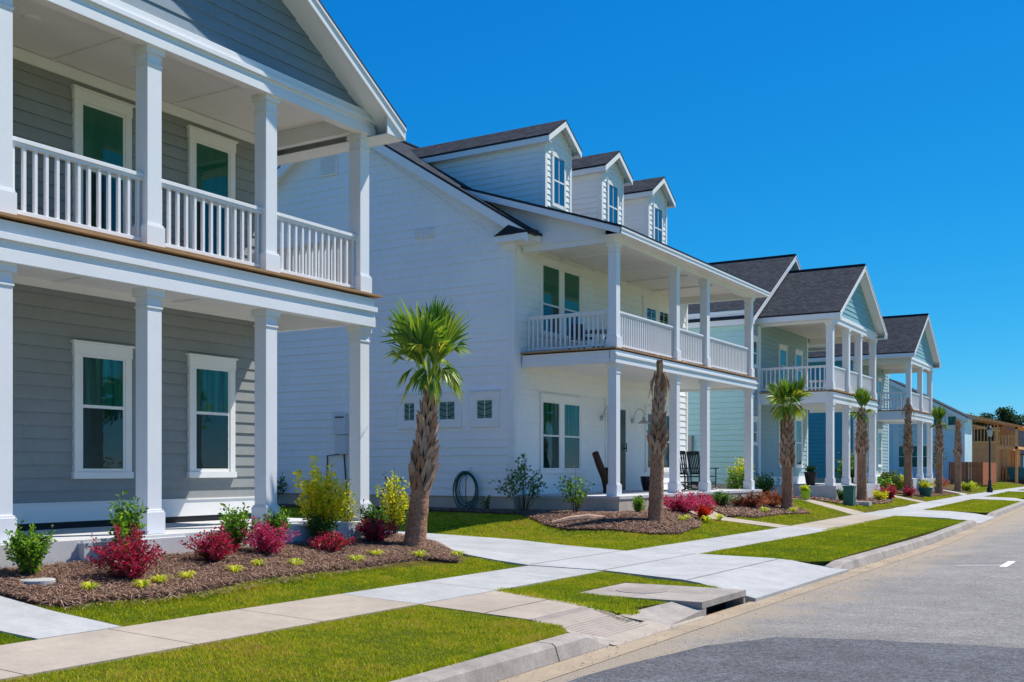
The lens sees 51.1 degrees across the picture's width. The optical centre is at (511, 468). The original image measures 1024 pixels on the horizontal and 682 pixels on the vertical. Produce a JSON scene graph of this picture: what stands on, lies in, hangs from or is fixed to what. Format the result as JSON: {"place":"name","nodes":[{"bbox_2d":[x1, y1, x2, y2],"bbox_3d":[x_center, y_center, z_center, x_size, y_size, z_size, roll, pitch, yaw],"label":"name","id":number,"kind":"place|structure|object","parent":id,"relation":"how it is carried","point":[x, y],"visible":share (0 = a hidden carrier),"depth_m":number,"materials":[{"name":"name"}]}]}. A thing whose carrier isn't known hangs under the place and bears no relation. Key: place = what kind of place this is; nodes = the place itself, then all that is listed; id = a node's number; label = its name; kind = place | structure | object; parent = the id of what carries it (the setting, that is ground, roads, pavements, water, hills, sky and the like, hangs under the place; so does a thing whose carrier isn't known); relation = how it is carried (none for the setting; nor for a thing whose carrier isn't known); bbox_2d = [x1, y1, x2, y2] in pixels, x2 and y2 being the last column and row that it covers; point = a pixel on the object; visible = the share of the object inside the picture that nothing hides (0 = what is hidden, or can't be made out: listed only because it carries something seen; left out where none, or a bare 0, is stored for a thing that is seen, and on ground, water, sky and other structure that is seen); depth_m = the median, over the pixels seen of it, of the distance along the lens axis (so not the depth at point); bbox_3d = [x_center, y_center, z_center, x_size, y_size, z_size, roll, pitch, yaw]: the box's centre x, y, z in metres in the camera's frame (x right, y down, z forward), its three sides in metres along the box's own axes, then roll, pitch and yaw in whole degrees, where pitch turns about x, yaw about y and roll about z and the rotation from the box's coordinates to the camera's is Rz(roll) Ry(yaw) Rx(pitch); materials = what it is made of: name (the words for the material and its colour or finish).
{"place":"outdoors","nodes":[
{"label":"outdoors","id":0,"kind":"place"},
{"bbox_2d":[0,596,122,639],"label":"path","id":1,"kind":"structure","parent":0,"point":[21,619],"depth_m":9.30,"materials":[{"name":"concrete"}]},
{"bbox_2d":[13,606,562,681],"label":"verge lawn","id":2,"kind":"structure","parent":0,"point":[294,664],"depth_m":8.46,"materials":[{"name":"plant"}]},
{"bbox_2d":[0,514,889,680],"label":"pavement","id":3,"kind":"structure","parent":0,"point":[44,655],"depth_m":9.27,"materials":[{"name":"concrete"}]},
{"bbox_2d":[0,481,1023,681],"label":"lawn","id":4,"kind":"structure","parent":0,"point":[416,563],"depth_m":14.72,"materials":[{"name":"plant"}]},
{"bbox_2d":[0,0,406,568],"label":"house","id":5,"kind":"structure","parent":4,"relation":"on","point":[155,297],"depth_m":14.31,"materials":[{"name":"grey"}]},
{"bbox_2d":[70,339,134,478],"bbox_3d":[-5.512,-0.782,14.458,0.088,1.825,0.980,0,0,32],"label":"window","id":6,"kind":"structure","parent":5,"relation":"in","point":[102,372],"depth_m":14.45,"materials":[{"name":"white glass"}]},
{"bbox_2d":[70,84,134,234],"bbox_3d":[-5.512,-4.033,14.458,0.088,2.005,0.980,0,0,32],"label":"window","id":7,"kind":"structure","parent":5,"relation":"in","point":[102,124],"depth_m":14.45,"materials":[{"name":"white glass"}]},
{"bbox_2d":[186,353,238,477],"bbox_3d":[-4.501,-0.782,16.108,0.088,1.825,0.970,0,0,32],"label":"window","id":8,"kind":"structure","parent":5,"relation":"in","point":[211,379],"depth_m":16.10,"materials":[{"name":"white glass"}]},
{"bbox_2d":[186,125,238,257],"bbox_3d":[-4.501,-4.033,16.108,0.088,2.005,0.970,0,0,32],"label":"window","id":9,"kind":"structure","parent":5,"relation":"in","point":[211,156],"depth_m":16.08,"materials":[{"name":"white glass"}]},
{"bbox_2d":[0,496,893,609],"bbox_3d":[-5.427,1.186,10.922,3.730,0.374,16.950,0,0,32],"label":"mulch bed","id":10,"kind":"object","parent":4,"relation":"on","point":[35,601],"visible":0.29,"depth_m":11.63,"materials":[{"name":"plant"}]},
{"bbox_2d":[0,515,57,575],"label":"shrub","id":11,"kind":"object","parent":10,"relation":"on","point":[29,551],"visible":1,"depth_m":10.68,"materials":[{"name":"green plant"}]},
{"bbox_2d":[19,578,55,585],"bbox_3d":[-4.649,1.104,10.498,0.328,0.053,0.328,0,0,32],"label":"valve cover","id":12,"kind":"object","parent":10,"relation":"on","point":[38,581],"visible":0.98,"depth_m":10.39,"materials":[{"name":"plastic"}]},
{"bbox_2d":[86,521,165,579],"bbox_3d":[-4.028,0.854,11.174,0.786,0.640,0.830,0,0,32],"label":"loropetalum","id":13,"kind":"object","parent":10,"relation":"on","point":[129,564],"visible":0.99,"depth_m":11.08,"materials":[{"name":"red plant"}]},
{"bbox_2d":[106,490,148,554],"bbox_3d":[-4.325,0.645,11.926,0.431,0.826,0.529,0,0,16],"label":"shrub","id":14,"kind":"object","parent":10,"relation":"on","point":[127,516],"visible":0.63,"depth_m":11.91,"materials":[{"name":"green plant"}]},
{"bbox_2d":[178,523,247,562],"bbox_3d":[-3.509,0.876,12.708,0.677,0.488,0.909,0,0,32],"label":"loropetalum","id":15,"kind":"object","parent":10,"relation":"on","point":[216,547],"visible":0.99,"depth_m":12.54,"materials":[{"name":"red plant"}]},
{"bbox_2d":[218,502,260,549],"bbox_3d":[-3.436,0.728,13.522,0.547,0.630,0.454,0,0,-13],"label":"shrub","id":16,"kind":"object","parent":10,"relation":"on","point":[232,523],"visible":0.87,"depth_m":13.46,"materials":[{"name":"green plant"}]},
{"bbox_2d":[236,515,300,553],"bbox_3d":[-3.083,0.834,13.558,0.790,0.519,0.749,0,0,32],"label":"loropetalum","id":17,"kind":"object","parent":10,"relation":"on","point":[270,543],"visible":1,"depth_m":13.46,"materials":[{"name":"pink plant"}]},
{"bbox_2d":[261,505,292,543],"bbox_3d":[-3.118,0.759,14.188,0.411,0.558,0.442,0,0,2],"label":"shrub","id":18,"kind":"object","parent":10,"relation":"on","point":[276,520],"visible":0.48,"depth_m":14.14,"materials":[{"name":"green plant"}]},
{"bbox_2d":[292,455,348,531],"bbox_3d":[-2.601,0.419,14.908,0.851,1.238,0.888,0,0,32],"label":"privet","id":19,"kind":"object","parent":10,"relation":"on","point":[319,502],"visible":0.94,"depth_m":14.78,"materials":[{"name":"yellow plant"}]},
{"bbox_2d":[302,509,338,541],"bbox_3d":[-2.621,0.804,14.724,0.499,0.501,0.502,0,0,32],"label":"shrub","id":20,"kind":"object","parent":10,"relation":"on","point":[320,527],"visible":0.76,"depth_m":14.69,"materials":[{"name":"green plant"}]},
{"bbox_2d":[306,530,355,551],"bbox_3d":[-2.436,0.966,14.366,0.696,0.320,0.573,0,0,32],"label":"loropetalum","id":21,"kind":"object","parent":10,"relation":"on","point":[328,544],"visible":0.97,"depth_m":14.27,"materials":[{"name":"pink plant"}]},
{"bbox_2d":[338,479,357,521],"bbox_3d":[-2.448,0.575,15.763,0.313,0.873,0.356,0,0,32],"label":"privet","id":22,"kind":"object","parent":10,"relation":"on","point":[346,517],"visible":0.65,"depth_m":15.76,"materials":[{"name":"yellow plant"}]},
{"bbox_2d":[356,499,390,525],"bbox_3d":[-2.021,0.743,15.756,0.481,0.612,0.412,0,0,13],"label":"shrub","id":23,"kind":"object","parent":10,"relation":"on","point":[372,513],"visible":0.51,"depth_m":15.70,"materials":[{"name":"green plant"}]},
{"bbox_2d":[355,513,397,542],"bbox_3d":[-2.019,0.855,15.541,0.673,0.451,0.560,0,0,32],"label":"loropetalum","id":24,"kind":"object","parent":10,"relation":"on","point":[377,532],"visible":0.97,"depth_m":15.46,"materials":[{"name":"purple plant"}]},
{"bbox_2d":[373,465,409,533],"bbox_3d":[-1.831,0.480,16.483,0.521,1.101,0.457,0,0,21],"label":"privet","id":25,"kind":"object","parent":10,"relation":"on","point":[392,511],"visible":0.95,"depth_m":16.46,"materials":[{"name":"yellow plant"}]},
{"bbox_2d":[379,296,472,548],"bbox_3d":[-1.249,-0.673,15.870,1.388,3.914,1.464,0,0,0],"label":"palm tree","id":26,"kind":"object","parent":10,"relation":"on","point":[434,333],"visible":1,"depth_m":15.61,"materials":[{"name":"green plant"}]},
{"bbox_2d":[279,506,699,535],"bbox_3d":[-1.272,1.175,27.054,13.550,0.359,6.400,0,0,32],"label":"mulch bed","id":27,"kind":"object","parent":4,"relation":"on","point":[601,529],"visible":0.34,"depth_m":22.59,"materials":[{"name":"wood"}]},
{"bbox_2d":[489,453,547,510],"bbox_3d":[0.130,0.305,25.337,1.399,1.420,1.280,0,0,-7],"label":"shrub","id":28,"kind":"object","parent":27,"relation":"on","point":[522,482],"visible":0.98,"depth_m":25.30,"materials":[{"name":"green plant"}]},
{"bbox_2d":[553,466,594,512],"bbox_3d":[1.390,0.474,24.349,0.895,1.082,0.874,0,0,-11],"label":"shrub","id":29,"kind":"object","parent":27,"relation":"on","point":[576,499],"visible":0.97,"depth_m":24.34,"materials":[{"name":"green plant"}]},
{"bbox_2d":[550,514,605,523],"bbox_3d":[1.413,1.060,22.808,1.353,0.204,0.178,0,0,-25],"label":"driftwood log","id":30,"kind":"object","parent":27,"relation":"on","point":[577,517],"visible":0.79,"depth_m":22.74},
{"bbox_2d":[631,495,646,511],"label":"shrub","id":31,"kind":"object","parent":27,"relation":"on","point":[637,503],"visible":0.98,"depth_m":24.44,"materials":[{"name":"green plant"}]},
{"bbox_2d":[647,359,670,521],"bbox_3d":[3.161,-0.560,23.233,0.518,3.636,0.520,0,0,32],"label":"palm tree","id":32,"kind":"object","parent":27,"relation":"on","point":[657,437],"visible":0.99,"depth_m":23.11,"materials":[{"name":"plant"}]},
{"bbox_2d":[663,490,704,512],"bbox_3d":[4.174,0.783,25.827,1.241,0.581,1.307,0,0,32],"label":"loropetalum","id":33,"kind":"object","parent":27,"relation":"on","point":[679,503],"visible":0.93,"depth_m":25.59,"materials":[{"name":"pink plant"}]},
{"bbox_2d":[682,490,719,509],"bbox_3d":[4.628,0.782,26.872,0.943,0.556,1.136,0,0,-5],"label":"loropetalum","id":34,"kind":"object","parent":27,"relation":"on","point":[708,499],"visible":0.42,"depth_m":26.67,"materials":[{"name":"pink plant"}]},
{"bbox_2d":[693,504,714,519],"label":"shrub","id":35,"kind":"object","parent":27,"relation":"on","point":[702,511],"visible":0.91,"depth_m":24.61,"materials":[{"name":"red plant"}]},
{"bbox_2d":[277,119,769,511],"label":"house","id":36,"kind":"structure","parent":4,"relation":"on","point":[524,246],"depth_m":27.76,"materials":[{"name":"paint"}]},
{"bbox_2d":[396,394,422,428],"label":"window","id":37,"kind":"structure","parent":36,"relation":"in","point":[407,413],"depth_m":27.49,"materials":[{"name":"white glass"}]},
{"bbox_2d":[436,392,462,427],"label":"window","id":38,"kind":"structure","parent":36,"relation":"in","point":[449,415],"depth_m":26.82,"materials":[{"name":"white glass"}]},
{"bbox_2d":[453,471,478,508],"bbox_3d":[-1.136,0.560,26.419,0.782,1.034,0.124,0,0,32],"label":"garden hose","id":39,"kind":"object","parent":36,"relation":"hanging from","point":[462,474],"visible":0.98,"depth_m":26.43,"materials":[{"name":"teal"}]},
{"bbox_2d":[468,390,500,426],"bbox_3d":[-0.672,-1.473,26.283,0.910,0.885,0.088,0,0,32],"label":"window","id":40,"kind":"structure","parent":36,"relation":"in","point":[484,405],"depth_m":26.27,"materials":[{"name":"white glass"}]},
{"bbox_2d":[539,255,583,343],"bbox_3d":[1.294,-4.363,27.856,0.088,2.005,2.280,0,0,32],"label":"window","id":41,"kind":"structure","parent":36,"relation":"in","point":[560,288],"depth_m":27.74,"materials":[{"name":"white glass"}]},
{"bbox_2d":[539,393,583,472],"bbox_3d":[1.294,-0.897,27.856,0.088,2.015,2.280,0,0,32],"label":"window","id":42,"kind":"structure","parent":36,"relation":"in","point":[560,424],"depth_m":27.77,"materials":[{"name":"white glass"}]},
{"bbox_2d":[567,323,595,349],"bbox_3d":[1.750,-3.255,26.961,0.540,0.850,0.480,0,0,-28],"label":"patio chair","id":43,"kind":"object","parent":36,"relation":"on","point":[581,333],"visible":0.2,"depth_m":27.05,"materials":[{"name":"black"}]},
{"bbox_2d":[592,451,607,492],"bbox_3d":[2.417,0.110,28.051,0.338,1.147,0.883,0,0,32],"label":"wooden rocking chair","id":44,"kind":"object","parent":36,"relation":"on","point":[602,471],"visible":0.59,"depth_m":27.93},
{"bbox_2d":[603,399,627,490],"bbox_3d":[3.008,-0.670,30.589,0.154,2.600,1.500,0,0,32],"label":"front door","id":45,"kind":"structure","parent":36,"relation":"in","point":[623,404],"depth_m":30.88,"materials":[{"name":"white"}]},
{"bbox_2d":[642,296,668,357],"bbox_3d":[4.487,-4.015,33.095,0.055,2.370,2.160,0,0,32],"label":"balcony door","id":46,"kind":"structure","parent":36,"relation":"in","point":[650,304],"depth_m":32.98,"materials":[{"name":"white glass"}]},
{"bbox_2d":[644,406,668,471],"bbox_3d":[4.542,-0.897,33.155,0.088,1.975,1.990,0,0,32],"label":"window","id":47,"kind":"structure","parent":36,"relation":"in","point":[647,409],"depth_m":32.54,"materials":[{"name":"white glass"}]},
{"bbox_2d":[680,451,699,490],"bbox_3d":[4.922,0.049,30.370,0.620,1.144,0.916,0,0,-30],"label":"rocking chair","id":48,"kind":"object","parent":36,"relation":"on","point":[684,470],"visible":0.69,"depth_m":30.60,"materials":[{"name":"black"}]},
{"bbox_2d":[686,451,720,489],"bbox_3d":[5.636,0.049,31.703,0.916,1.144,0.620,0,0,-28],"label":"rocking chair","id":49,"kind":"object","parent":36,"relation":"on","point":[689,458],"visible":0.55,"depth_m":31.59,"materials":[{"name":"black"}]},
{"bbox_2d":[725,456,754,488],"bbox_3d":[7.348,0.301,34.870,0.915,1.423,0.897,0,0,41],"label":"shrub","id":50,"kind":"object","parent":4,"relation":"on","point":[737,468],"visible":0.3,"depth_m":34.76,"materials":[{"name":"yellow plant"}]},
{"bbox_2d":[711,505,809,517],"bbox_3d":[6.845,1.159,30.689,3.341,0.320,8.877,0,0,10],"label":"mulch bed","id":51,"kind":"object","parent":4,"relation":"on","point":[749,516],"visible":0.28,"depth_m":28.20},
{"bbox_2d":[709,490,739,505],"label":"shrub","id":52,"kind":"object","parent":51,"relation":"on","point":[723,499],"visible":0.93,"depth_m":28.80,"materials":[{"name":"green plant"}]},
{"bbox_2d":[724,469,757,488],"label":"shrub","id":53,"kind":"object","parent":51,"relation":"on","point":[737,479],"visible":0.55,"depth_m":34.02,"materials":[{"name":"green plant"}]},
{"bbox_2d":[728,491,778,507],"bbox_3d":[6.635,0.849,29.861,1.219,0.571,1.311,0,0,-35],"label":"loropetalum","id":54,"kind":"object","parent":51,"relation":"on","point":[750,500],"visible":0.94,"depth_m":29.73,"materials":[{"name":"brown plant"}]},
{"bbox_2d":[753,489,782,505],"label":"loropetalum","id":55,"kind":"object","parent":51,"relation":"on","point":[774,497],"visible":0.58,"depth_m":31.11,"materials":[{"name":"brown plant"}]},
{"bbox_2d":[763,373,811,509],"bbox_3d":[7.964,-0.752,30.871,1.493,4.107,1.550,0,0,32],"label":"palm tree","id":56,"kind":"object","parent":51,"relation":"on","point":[783,392],"visible":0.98,"depth_m":30.77,"materials":[{"name":"green plant"}]},
{"bbox_2d":[688,254,887,499],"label":"house","id":57,"kind":"structure","parent":4,"relation":"on","point":[799,313],"depth_m":40.29,"materials":[{"name":"paint"}]},
{"bbox_2d":[753,416,757,445],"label":"window","id":58,"kind":"structure","parent":57,"relation":"in","point":[755,418],"depth_m":39.41,"materials":[{"name":"white glass"}]},
{"bbox_2d":[753,335,757,368],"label":"window","id":59,"kind":"structure","parent":57,"relation":"in","point":[755,338],"depth_m":39.42,"materials":[{"name":"white glass"}]},
{"bbox_2d":[778,344,787,383],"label":"window","id":60,"kind":"structure","parent":57,"relation":"in","point":[782,349],"depth_m":42.18,"materials":[{"name":"white glass"}]},
{"bbox_2d":[794,415,803,467],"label":"window","id":61,"kind":"structure","parent":57,"relation":"in","point":[798,425],"depth_m":44.01,"materials":[{"name":"white glass"}]},
{"bbox_2d":[794,349,803,382],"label":"window","id":62,"kind":"structure","parent":57,"relation":"in","point":[798,354],"depth_m":44.00,"materials":[{"name":"white glass"}]},
{"bbox_2d":[804,464,816,484],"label":"potted plant","id":63,"kind":"object","parent":57,"relation":"on","point":[810,474],"visible":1,"depth_m":39.14,"materials":[{"name":"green plant"}]},
{"bbox_2d":[769,497,893,505],"bbox_3d":[12.087,1.169,40.858,3.900,0.340,9.700,0,0,32],"label":"mulch bed","id":64,"kind":"object","parent":4,"relation":"on","point":[837,502],"visible":0.21,"depth_m":37.68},
{"bbox_2d":[755,472,780,495],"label":"shrub","id":65,"kind":"object","parent":64,"relation":"on","point":[766,485],"visible":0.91,"depth_m":38.22,"materials":[{"name":"green plant"}]},
{"bbox_2d":[848,386,872,500],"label":"palm tree","id":66,"kind":"object","parent":64,"relation":"on","point":[862,398],"visible":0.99,"depth_m":40.03,"materials":[{"name":"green plant"}]},
{"bbox_2d":[874,483,898,498],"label":"loropetalum","id":67,"kind":"object","parent":64,"relation":"on","point":[892,492],"visible":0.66,"depth_m":42.92,"materials":[{"name":"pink plant"}]},
{"bbox_2d":[842,486,855,505],"bbox_3d":[11.514,0.913,36.575,0.380,0.680,0.380,0,0,32],"label":"utility box","id":68,"kind":"object","parent":4,"relation":"on","point":[849,495],"visible":0.95,"depth_m":36.44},
{"bbox_2d":[808,313,940,490],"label":"house","id":69,"kind":"structure","parent":4,"relation":"on","point":[908,346],"depth_m":55.23,"materials":[{"name":"paint"}]},
{"bbox_2d":[877,429,882,466],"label":"window","id":70,"kind":"structure","parent":69,"relation":"in","point":[879,431],"depth_m":58.50,"materials":[{"name":"white glass"}]},
{"bbox_2d":[901,397,914,496],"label":"palm tree","id":71,"kind":"object","parent":4,"relation":"on","point":[907,446],"visible":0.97,"depth_m":48.27,"materials":[{"name":"plant"}]},
{"bbox_2d":[883,490,958,496],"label":"mulch bed","id":72,"kind":"object","parent":4,"relation":"on","point":[916,493],"visible":0.33,"depth_m":52.86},
{"bbox_2d":[877,469,901,488],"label":"shrub","id":73,"kind":"object","parent":72,"relation":"on","point":[888,475],"visible":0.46,"depth_m":50.56,"materials":[{"name":"green plant"}]},
{"bbox_2d":[918,479,932,496],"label":"potted plant","id":74,"kind":"object","parent":72,"relation":"on","point":[924,490],"visible":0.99,"depth_m":49.92,"materials":[{"name":"yellow plant"}]},
{"bbox_2d":[929,404,948,493],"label":"palm tree","id":75,"kind":"object","parent":72,"relation":"on","point":[939,414],"visible":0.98,"depth_m":54.83,"materials":[{"name":"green plant"}]},
{"bbox_2d":[889,379,977,481],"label":"house","id":76,"kind":"structure","parent":4,"relation":"on","point":[952,415],"depth_m":77.88,"materials":[{"name":"wood"}]},
{"bbox_2d":[896,443,903,468],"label":"window","id":77,"kind":"structure","parent":76,"relation":"in","point":[901,456],"depth_m":78.63,"materials":[{"name":"blue glass"}]},
{"bbox_2d":[943,485,971,491],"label":"mulch bed","id":78,"kind":"object","parent":4,"relation":"on","point":[950,487],"visible":0.34,"depth_m":62.64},
{"bbox_2d":[953,420,962,490],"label":"palm tree","id":79,"kind":"object","parent":78,"relation":"on","point":[957,451],"visible":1,"depth_m":61.17,"materials":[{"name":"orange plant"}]},
{"bbox_2d":[949,462,995,486],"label":"wooden fence","id":80,"kind":"object","parent":4,"relation":"on","point":[977,473],"visible":0.75,"depth_m":73.61,"materials":[{"name":"wood"}]},
{"bbox_2d":[967,414,1023,483],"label":"house under construction","id":81,"kind":"structure","parent":4,"relation":"on","point":[1004,457],"depth_m":92.63,"materials":[{"name":"brown"}]},
{"bbox_2d":[972,426,1023,466],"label":"house","id":82,"kind":"structure","parent":4,"relation":"on","point":[1020,438],"depth_m":124.91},
{"bbox_2d":[979,405,1023,425],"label":"tree","id":83,"kind":"object","parent":4,"relation":"on","point":[1003,413],"visible":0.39,"depth_m":172.09,"materials":[{"name":"green plant"}]},
{"bbox_2d":[1007,467,1023,482],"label":"dumpster","id":84,"kind":"object","parent":4,"relation":"on","point":[1011,472],"visible":0.83,"depth_m":92.76,"materials":[{"name":"teal"}]},
{"bbox_2d":[423,590,615,626],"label":"ramp walk","id":85,"kind":"structure","parent":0,"point":[487,602],"depth_m":11.34,"materials":[{"name":"concrete"}]},
{"bbox_2d":[504,575,711,614],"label":"verge lawn","id":86,"kind":"structure","parent":0,"point":[642,607],"depth_m":12.43,"materials":[{"name":"plant"}]},
{"bbox_2d":[396,531,848,601],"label":"driveway","id":87,"kind":"structure","parent":0,"point":[768,578],"depth_m":16.16,"materials":[{"name":"concrete"}]},
{"bbox_2d":[565,615,705,645],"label":"ramp walk","id":88,"kind":"structure","parent":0,"point":[649,629],"depth_m":10.65,"materials":[{"name":"concrete"}]},
{"bbox_2d":[530,607,647,636],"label":"tactile paving","id":89,"kind":"structure","parent":88,"relation":"on","point":[557,614],"depth_m":10.76,"materials":[{"name":"concrete"}]},
{"bbox_2d":[277,0,1023,419],"label":"sky","id":90,"kind":"structure","parent":0,"point":[887,136],"materials":[{"name":"blue"}]},
{"bbox_2d":[343,487,1023,604],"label":"pavement","id":91,"kind":"structure","parent":0,"point":[423,592],"depth_m":14.47,"materials":[{"name":"concrete"}]},
{"bbox_2d":[986,424,992,492],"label":"street lamp","id":92,"kind":"object","parent":91,"relation":"on","point":[989,430],"visible":1,"depth_m":64.43,"materials":[{"name":"black"}]},
{"bbox_2d":[688,510,789,527],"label":"path","id":93,"kind":"structure","parent":0,"point":[755,523],"depth_m":25.78,"materials":[{"name":"concrete"}]},
{"bbox_2d":[543,510,1021,681],"bbox_3d":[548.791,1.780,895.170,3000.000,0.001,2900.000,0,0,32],"label":"ground","id":94,"kind":"structure","parent":0,"point":[735,616],"depth_m":13.34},
{"bbox_2d":[825,551,881,569],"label":"kerb","id":95,"kind":"structure","parent":94,"relation":"on","point":[857,560],"depth_m":18.02,"materials":[{"name":"concrete"}]},
{"bbox_2d":[904,534,939,548],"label":"kerb","id":96,"kind":"structure","parent":94,"relation":"on","point":[924,540],"depth_m":23.05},
{"bbox_2d":[930,528,955,540],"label":"kerb","id":97,"kind":"structure","parent":94,"relation":"on","point":[944,533],"depth_m":25.70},
{"bbox_2d":[545,510,1023,681],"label":"road","id":98,"kind":"structure","parent":0,"point":[975,596],"depth_m":12.36,"materials":[{"name":"asphalt"}]},
{"bbox_2d":[499,506,1023,681],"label":"gutter","id":99,"kind":"object","parent":98,"relation":"on","point":[551,671],"visible":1,"depth_m":11.38,"materials":[{"name":"concrete"}]},
{"bbox_2d":[390,642,558,681],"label":"kerb","id":100,"kind":"structure","parent":99,"relation":"on","point":[504,664],"depth_m":8.38,"materials":[{"name":"concrete"}]},
{"bbox_2d":[537,633,615,661],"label":"kerb","id":101,"kind":"structure","parent":99,"relation":"on","point":[568,645],"depth_m":9.48,"materials":[{"name":"concrete"}]},
{"bbox_2d":[581,583,745,640],"bbox_3d":[1.525,1.724,12.484,1.650,0.522,2.400,0,0,32],"label":"storm drain inlet","id":102,"kind":"object","parent":99,"relation":"on","point":[684,603],"visible":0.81,"depth_m":12.48,"materials":[{"name":"grey"}]},
{"bbox_2d":[497,551,952,681],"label":"leaf litter","id":103,"kind":"object","parent":99,"relation":"on","point":[731,614],"visible":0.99,"depth_m":11.43,"materials":[{"name":"brown plant"}]},
{"bbox_2d":[870,541,914,559],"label":"kerb","id":104,"kind":"structure","parent":99,"relation":"on","point":[885,552],"depth_m":20.57,"materials":[{"name":"concrete"}]},
{"bbox_2d":[568,637,1023,681],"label":"road patch","id":105,"kind":"object","parent":98,"relation":"on","point":[781,659],"visible":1,"depth_m":8.75,"materials":[{"name":"asphalt"}]},
{"bbox_2d":[793,498,864,514],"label":"path","id":106,"kind":"structure","parent":0,"point":[844,510],"depth_m":34.70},
{"bbox_2d":[714,518,960,565],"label":"verge lawn","id":107,"kind":"structure","parent":0,"point":[822,563],"depth_m":20.34,"materials":[{"name":"plant"}]},
{"bbox_2d":[891,510,995,523],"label":"path","id":108,"kind":"structure","parent":0,"point":[975,517],"depth_m":34.28,"materials":[{"name":"concrete"}]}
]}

